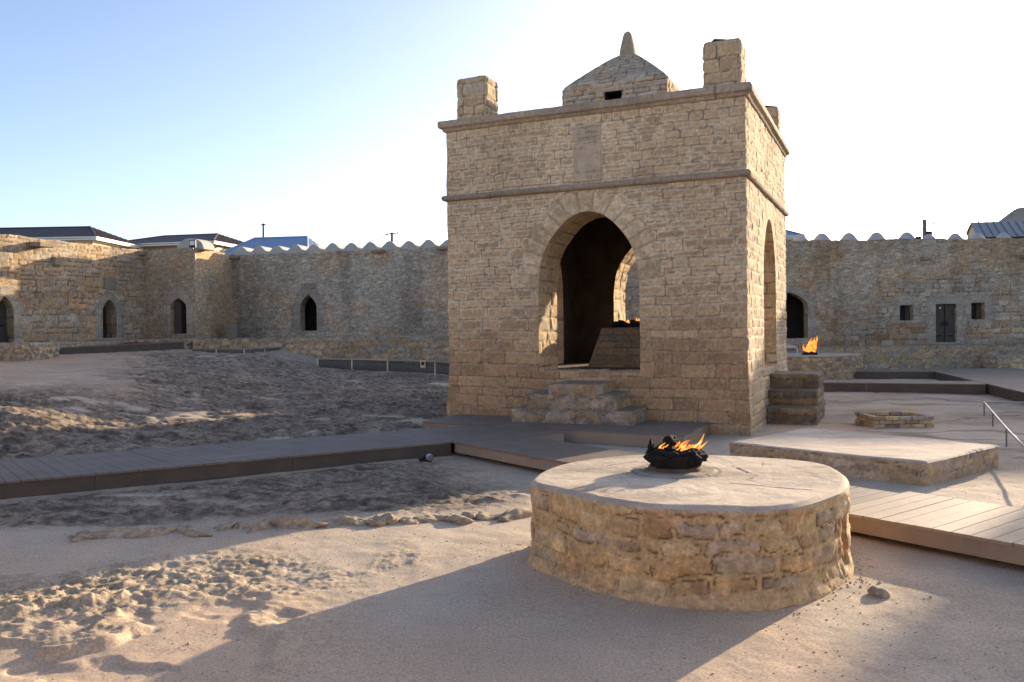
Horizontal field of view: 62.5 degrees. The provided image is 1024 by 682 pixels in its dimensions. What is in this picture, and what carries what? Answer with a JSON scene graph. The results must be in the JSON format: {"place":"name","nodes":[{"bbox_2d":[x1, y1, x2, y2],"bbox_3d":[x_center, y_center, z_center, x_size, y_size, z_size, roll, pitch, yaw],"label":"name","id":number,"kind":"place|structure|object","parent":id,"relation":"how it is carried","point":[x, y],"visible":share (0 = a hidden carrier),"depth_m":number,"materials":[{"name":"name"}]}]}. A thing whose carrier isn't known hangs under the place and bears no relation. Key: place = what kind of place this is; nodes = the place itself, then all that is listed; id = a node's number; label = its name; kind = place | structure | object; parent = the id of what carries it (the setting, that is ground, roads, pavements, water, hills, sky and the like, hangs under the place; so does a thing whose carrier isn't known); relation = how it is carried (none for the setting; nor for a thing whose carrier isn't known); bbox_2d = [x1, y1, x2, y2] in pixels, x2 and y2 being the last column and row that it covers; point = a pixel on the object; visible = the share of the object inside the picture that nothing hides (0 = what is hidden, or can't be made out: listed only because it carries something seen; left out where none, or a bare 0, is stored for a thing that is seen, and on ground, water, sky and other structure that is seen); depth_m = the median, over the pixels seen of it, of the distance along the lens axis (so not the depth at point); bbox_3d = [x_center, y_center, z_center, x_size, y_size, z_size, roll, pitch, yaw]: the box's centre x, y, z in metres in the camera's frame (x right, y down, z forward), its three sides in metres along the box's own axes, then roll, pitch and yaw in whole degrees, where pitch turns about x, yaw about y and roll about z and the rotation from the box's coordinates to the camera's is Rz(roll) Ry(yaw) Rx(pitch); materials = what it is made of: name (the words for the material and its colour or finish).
{"place":"outdoors","nodes":[
{"label":"outdoors","id":0,"kind":"place"},
{"bbox_2d":[224,224,318,253],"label":"house","id":1,"kind":"structure","parent":0,"point":[284,241],"depth_m":60.39,"materials":[{"name":"blue metal"}]},
{"bbox_2d":[0,349,1023,681],"bbox_3d":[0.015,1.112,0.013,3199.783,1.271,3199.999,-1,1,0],"label":"ground","id":2,"kind":"structure","parent":0,"point":[110,401],"depth_m":5.95,"materials":[{"name":"beige sand"}]},
{"bbox_2d":[0,342,59,360],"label":"stone block","id":3,"kind":"structure","parent":2,"relation":"on","point":[28,351],"depth_m":25.07,"materials":[{"name":"beige stone"}]},
{"bbox_2d":[0,226,143,249],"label":"house","id":4,"kind":"structure","parent":2,"relation":"on","point":[84,235],"depth_m":56.87,"materials":[{"name":"metal"}]},
{"bbox_2d":[0,234,144,342],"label":"courtyard wall","id":5,"kind":"structure","parent":2,"relation":"on","point":[56,291],"depth_m":30.96,"materials":[{"name":"stone"}]},
{"bbox_2d":[0,300,7,342],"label":"door","id":6,"kind":"structure","parent":5,"relation":"in","point":[3,325],"depth_m":28.83,"materials":[{"name":"brown wood"}]},
{"bbox_2d":[67,529,92,541],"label":"kerb stone","id":7,"kind":"object","parent":2,"relation":"on","point":[81,535],"visible":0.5,"depth_m":7.05,"materials":[{"name":"beige stone"}]},
{"bbox_2d":[58,341,135,348],"bbox_3d":[-16.205,0.666,28.293,1.448,1.210,11.783,-1,1,17],"label":"stone ledge","id":8,"kind":"object","parent":2,"relation":"on","point":[67,344],"visible":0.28,"depth_m":29.92,"materials":[{"name":"stone"}]},
{"bbox_2d":[85,527,140,539],"bbox_3d":[-3.388,1.670,7.174,0.637,0.154,0.266,-1,1,-12],"label":"kerb stone","id":9,"kind":"object","parent":2,"relation":"on","point":[116,532],"visible":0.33,"depth_m":7.12,"materials":[{"name":"beige stone"}]},
{"bbox_2d":[59,342,183,353],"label":"plank ramp","id":10,"kind":"structure","parent":2,"relation":"on","point":[138,346],"depth_m":29.87,"materials":[{"name":"wood"}]},
{"bbox_2d":[123,529,140,538],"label":"kerb stone","id":11,"kind":"object","parent":2,"relation":"on","point":[131,534],"visible":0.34,"depth_m":7.11,"materials":[{"name":"beige stone"}]},
{"bbox_2d":[136,526,174,537],"bbox_3d":[-3.066,1.673,7.204,0.380,0.185,0.179,-1,1,-31],"label":"kerb stone","id":12,"kind":"object","parent":2,"relation":"on","point":[146,532],"visible":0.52,"depth_m":7.16,"materials":[{"name":"beige stone"}]},
{"bbox_2d":[138,238,233,338],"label":"corner block","id":13,"kind":"structure","parent":2,"relation":"on","point":[189,294],"depth_m":34.25,"materials":[{"name":"stone"}]},
{"bbox_2d":[189,240,195,248],"bbox_3d":[-12.637,-3.816,33.400,0.240,0.345,0.130,-1,1,0],"label":"floodlight","id":14,"kind":"object","parent":13,"relation":"on","point":[192,243],"visible":1,"depth_m":33.34,"materials":[{"name":"white plastic"}]},
{"bbox_2d":[129,233,242,249],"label":"house","id":15,"kind":"structure","parent":2,"relation":"on","point":[164,242],"depth_m":62.10,"materials":[{"name":"tile"}]},
{"bbox_2d":[175,524,212,536],"bbox_3d":[-2.797,1.669,7.335,0.214,0.138,0.782,-1,1,-42],"label":"kerb stone","id":16,"kind":"object","parent":2,"relation":"on","point":[188,530],"visible":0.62,"depth_m":7.18,"materials":[{"name":"beige stone"}]},
{"bbox_2d":[213,520,236,530],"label":"kerb stone","id":17,"kind":"object","parent":2,"relation":"on","point":[224,526],"visible":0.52,"depth_m":7.38,"materials":[{"name":"beige stone"}]},
{"bbox_2d":[191,347,279,353],"bbox_3d":[-9.618,0.416,30.184,3.302,0.341,2.533,-1,1,-25],"label":"glass barrier","id":18,"kind":"object","parent":2,"relation":"on","point":[243,351],"visible":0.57,"depth_m":29.74,"materials":[{"name":"glass"}]},
{"bbox_2d":[232,522,250,529],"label":"kerb stone","id":19,"kind":"object","parent":2,"relation":"on","point":[239,525],"visible":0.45,"depth_m":7.40,"materials":[{"name":"beige stone"}]},
{"bbox_2d":[247,520,274,533],"bbox_3d":[-2.178,1.646,7.412,0.166,0.138,0.474,0,1,28],"label":"kerb stone","id":20,"kind":"object","parent":2,"relation":"on","point":[260,525],"visible":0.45,"depth_m":7.33,"materials":[{"name":"beige stone"}]},
{"bbox_2d":[112,335,448,361],"bbox_3d":[-5.548,0.625,34.282,19.619,1.671,5.453,-1,1,0],"label":"stone ledge","id":21,"kind":"object","parent":2,"relation":"on","point":[431,348],"visible":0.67,"depth_m":31.67,"materials":[{"name":"beige stone"}]},
{"bbox_2d":[226,323,239,337],"bbox_3d":[-11.691,-0.434,35.395,0.468,0.632,0.468,-1,1,0],"label":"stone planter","id":22,"kind":"object","parent":21,"relation":"on","point":[233,330],"visible":0.85,"depth_m":35.18,"materials":[{"name":"grey stone"}]},
{"bbox_2d":[0,425,564,499],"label":"plank walkway","id":23,"kind":"structure","parent":2,"relation":"on","point":[40,476],"depth_m":10.41,"materials":[{"name":"wood"}]},
{"bbox_2d":[262,516,329,529],"bbox_3d":[-1.953,1.642,7.477,0.735,0.179,0.289,-1,1,15],"label":"kerb stone","id":24,"kind":"object","parent":2,"relation":"on","point":[287,522],"visible":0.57,"depth_m":7.38,"materials":[{"name":"beige stone"}]},
{"bbox_2d":[323,517,340,528],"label":"kerb stone","id":25,"kind":"object","parent":2,"relation":"on","point":[333,524],"visible":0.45,"depth_m":7.44,"materials":[{"name":"beige stone"}]},
{"bbox_2d":[229,239,448,337],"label":"courtyard wall","id":26,"kind":"structure","parent":2,"relation":"on","point":[389,288],"depth_m":35.90,"materials":[{"name":"stone"}]},
{"bbox_2d":[334,516,368,525],"bbox_3d":[-1.400,1.640,7.526,0.442,0.164,0.326,-1,1,0],"label":"kerb stone","id":27,"kind":"object","parent":2,"relation":"on","point":[349,520],"visible":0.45,"depth_m":7.47,"materials":[{"name":"beige stone"}]},
{"bbox_2d":[345,232,405,245],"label":"utility pole","id":28,"kind":"object","parent":2,"relation":"on","point":[391,233],"visible":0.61,"depth_m":74.78,"materials":[{"name":"metal"}]},
{"bbox_2d":[365,514,386,526],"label":"kerb stone","id":29,"kind":"object","parent":2,"relation":"on","point":[377,520],"visible":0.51,"depth_m":7.43,"materials":[{"name":"beige stone"}]},
{"bbox_2d":[317,358,449,376],"bbox_3d":[-3.977,0.833,26.824,6.342,0.516,0.603,0,1,39],"label":"glass barrier","id":30,"kind":"object","parent":2,"relation":"on","point":[438,367],"visible":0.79,"depth_m":27.24,"materials":[{"name":"glass"}]},
{"bbox_2d":[420,360,425,367],"bbox_3d":[-2.724,0.706,25.803,0.150,0.230,0.113,-1,1,0],"label":"floodlight","id":31,"kind":"object","parent":30,"relation":"attached to","point":[422,363],"visible":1,"depth_m":25.76,"materials":[{"name":"white plastic"}]},
{"bbox_2d":[382,513,398,524],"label":"kerb stone","id":32,"kind":"object","parent":2,"relation":"on","point":[390,519],"visible":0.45,"depth_m":7.49,"materials":[{"name":"beige stone"}]},
{"bbox_2d":[399,517,418,524],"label":"kerb stone","id":33,"kind":"object","parent":2,"relation":"on","point":[407,520],"visible":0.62,"depth_m":7.48,"materials":[{"name":"beige stone"}]},
{"bbox_2d":[418,454,433,461],"bbox_3d":[-1.106,1.505,10.836,0.204,0.118,0.122,-1,1,0],"label":"ground floodlight","id":34,"kind":"object","parent":2,"relation":"on","point":[426,457],"visible":0.97,"depth_m":10.82,"materials":[{"name":"metal"}]},
{"bbox_2d":[413,514,439,522],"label":"kerb stone","id":35,"kind":"object","parent":2,"relation":"on","point":[428,518],"visible":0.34,"depth_m":7.55,"materials":[{"name":"beige stone"}]},
{"bbox_2d":[434,514,473,524],"bbox_3d":[-0.522,1.623,7.625,0.276,0.141,0.550,-1,1,-35],"label":"kerb stone","id":36,"kind":"object","parent":2,"relation":"on","point":[457,519],"visible":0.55,"depth_m":7.48,"materials":[{"name":"beige stone"}]},
{"bbox_2d":[461,512,476,519],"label":"kerb stone","id":37,"kind":"object","parent":2,"relation":"on","point":[471,515],"visible":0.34,"depth_m":7.65,"materials":[{"name":"beige stone"}]},
{"bbox_2d":[476,511,497,520],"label":"kerb stone","id":38,"kind":"object","parent":2,"relation":"on","point":[483,516],"visible":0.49,"depth_m":7.64,"materials":[{"name":"beige stone"}]},
{"bbox_2d":[495,507,531,521],"bbox_3d":[0.048,1.620,7.756,0.304,0.170,0.598,0,1,32],"label":"kerb stone","id":39,"kind":"object","parent":2,"relation":"on","point":[514,514],"visible":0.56,"depth_m":7.66,"materials":[{"name":"beige stone"}]},
{"bbox_2d":[423,414,709,446],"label":"plank deck","id":40,"kind":"structure","parent":2,"relation":"on","point":[640,434],"depth_m":12.82,"materials":[{"name":"wood"}]},
{"bbox_2d":[437,31,824,435],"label":"fire temple","id":41,"kind":"structure","parent":2,"relation":"on","point":[583,197],"depth_m":14.48,"materials":[{"name":"stone"}]},
{"bbox_2d":[588,327,639,366],"bbox_3d":[2.369,0.104,16.797,1.386,0.776,1.383,0,1,24],"label":"altar","id":42,"kind":"object","parent":41,"relation":"on","point":[617,346],"visible":0.69,"depth_m":16.32,"materials":[{"name":"brown stone"}]},
{"bbox_2d":[611,318,639,327],"bbox_3d":[2.379,-0.348,16.776,0.842,0.249,0.638,0,1,28],"label":"fire","id":43,"kind":"object","parent":42,"relation":"on","point":[627,323],"visible":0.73,"depth_m":16.63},
{"bbox_2d":[527,455,854,611],"bbox_3d":[1.317,1.321,6.225,2.423,0.694,2.332,-1,1,0],"label":"round altar","id":44,"kind":"object","parent":2,"relation":"on","point":[733,533],"visible":0.9,"depth_m":5.36,"materials":[{"name":"stone"}]},
{"bbox_2d":[643,434,707,472],"bbox_3d":[1.260,0.858,6.460,0.481,0.295,0.488,-1,1,0],"label":"fire","id":45,"kind":"object","parent":44,"relation":"on","point":[668,455],"visible":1,"depth_m":6.31,"materials":[{"name":"stone"}]},
{"bbox_2d":[452,435,1023,565],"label":"plank walkway","id":46,"kind":"structure","parent":2,"relation":"on","point":[984,530],"depth_m":6.76,"materials":[{"name":"wood"}]},
{"bbox_2d":[786,346,797,352],"bbox_3d":[9.736,0.689,31.206,1.564,1.016,0.452,-1,1,0],"label":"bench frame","id":47,"kind":"object","parent":2,"relation":"on","point":[796,349],"visible":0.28,"depth_m":31.00,"materials":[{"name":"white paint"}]},
{"bbox_2d":[625,232,1023,345],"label":"courtyard wall","id":48,"kind":"structure","parent":2,"relation":"on","point":[877,288],"depth_m":33.98,"materials":[{"name":"stone"}]},
{"bbox_2d":[900,305,909,320],"bbox_3d":[15.899,-1.136,34.361,0.604,0.674,0.120,-1,1,0],"label":"window","id":49,"kind":"structure","parent":48,"relation":"in","point":[904,310],"depth_m":34.37,"materials":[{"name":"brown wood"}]},
{"bbox_2d":[936,304,954,341],"bbox_3d":[17.502,-0.721,34.155,0.902,1.603,0.104,-1,1,0],"label":"door","id":50,"kind":"structure","parent":48,"relation":"in","point":[945,313],"depth_m":34.16,"materials":[{"name":"brown wood"}]},
{"bbox_2d":[971,303,980,318],"bbox_3d":[18.784,-1.210,34.361,0.621,0.735,0.120,-1,1,0],"label":"window","id":51,"kind":"structure","parent":48,"relation":"in","point":[975,307],"depth_m":34.34,"materials":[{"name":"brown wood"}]},
{"bbox_2d":[787,353,862,379],"bbox_3d":[9.885,0.905,28.515,3.627,0.945,3.630,-1,1,0],"label":"round altar","id":52,"kind":"object","parent":2,"relation":"on","point":[838,366],"visible":0.52,"depth_m":26.86,"materials":[{"name":"stone"}]},
{"bbox_2d":[802,338,817,354],"bbox_3d":[9.747,0.155,27.620,0.535,0.670,0.556,-1,1,0],"label":"fire","id":53,"kind":"object","parent":52,"relation":"on","point":[811,348],"visible":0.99,"depth_m":27.56,"materials":[{"name":"orange"}]},
{"bbox_2d":[729,428,998,485],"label":"stone platform","id":54,"kind":"structure","parent":2,"relation":"on","point":[912,460],"depth_m":9.78,"materials":[{"name":"stone"}]},
{"bbox_2d":[867,585,890,597],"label":"loose stone","id":55,"kind":"object","parent":2,"relation":"on","point":[877,591],"visible":0.97,"depth_m":5.29,"materials":[{"name":"beige stone"}]},
{"bbox_2d":[855,411,933,426],"bbox_3d":[6.546,1.346,14.486,1.004,0.190,0.886,-1,1,4],"label":"brick well","id":56,"kind":"object","parent":2,"relation":"on","point":[893,419],"visible":1,"depth_m":14.07,"materials":[{"name":"beige brick"}]},
{"bbox_2d":[854,370,934,378],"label":"plank walkway","id":57,"kind":"structure","parent":2,"relation":"on","point":[894,374],"depth_m":26.94,"materials":[{"name":"brown wood"}]},
{"bbox_2d":[823,380,985,394],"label":"plank walkway","id":58,"kind":"structure","parent":2,"relation":"on","point":[950,387],"depth_m":21.38,"materials":[{"name":"wood"}]},
{"bbox_2d":[786,343,1023,369],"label":"stone ledge","id":59,"kind":"object","parent":2,"relation":"on","point":[916,356],"visible":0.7,"depth_m":32.97,"materials":[{"name":"beige stone"}]},
{"bbox_2d":[922,219,934,237],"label":"utility pole","id":60,"kind":"object","parent":2,"relation":"on","point":[924,227],"visible":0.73,"depth_m":51.83,"materials":[{"name":"metal"}]},
{"bbox_2d":[922,368,1023,403],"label":"plank walkway","id":61,"kind":"structure","parent":2,"relation":"on","point":[1006,383],"depth_m":23.27,"materials":[{"name":"wood"}]},
{"bbox_2d":[982,354,1023,368],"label":"stone bench","id":62,"kind":"object","parent":2,"relation":"on","point":[1003,360],"visible":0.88,"depth_m":31.26,"materials":[{"name":"beige stone"}]},
{"bbox_2d":[983,401,1023,447],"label":"handrail","id":63,"kind":"object","parent":2,"relation":"on","point":[1004,425],"visible":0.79,"depth_m":13.91,"materials":[{"name":"metal"}]},
{"bbox_2d":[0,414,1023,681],"bbox_3d":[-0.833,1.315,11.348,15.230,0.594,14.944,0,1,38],"label":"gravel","id":64,"kind":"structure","parent":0,"point":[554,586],"depth_m":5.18,"materials":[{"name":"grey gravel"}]},
{"bbox_2d":[0,0,1023,246],"label":"sky","id":65,"kind":"structure","parent":0,"point":[317,120],"materials":[{"name":"blue"}]},
{"bbox_2d":[785,229,805,240],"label":"house","id":66,"kind":"structure","parent":0,"point":[790,235],"depth_m":52.02,"materials":[{"name":"blue metal"}]},
{"bbox_2d":[966,220,1023,238],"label":"house","id":67,"kind":"structure","parent":0,"point":[993,229],"depth_m":46.75,"materials":[{"name":"blue metal"}]},
{"bbox_2d":[999,207,1023,220],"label":"domed roof","id":68,"kind":"structure","parent":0,"point":[1016,214],"depth_m":59.27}
]}

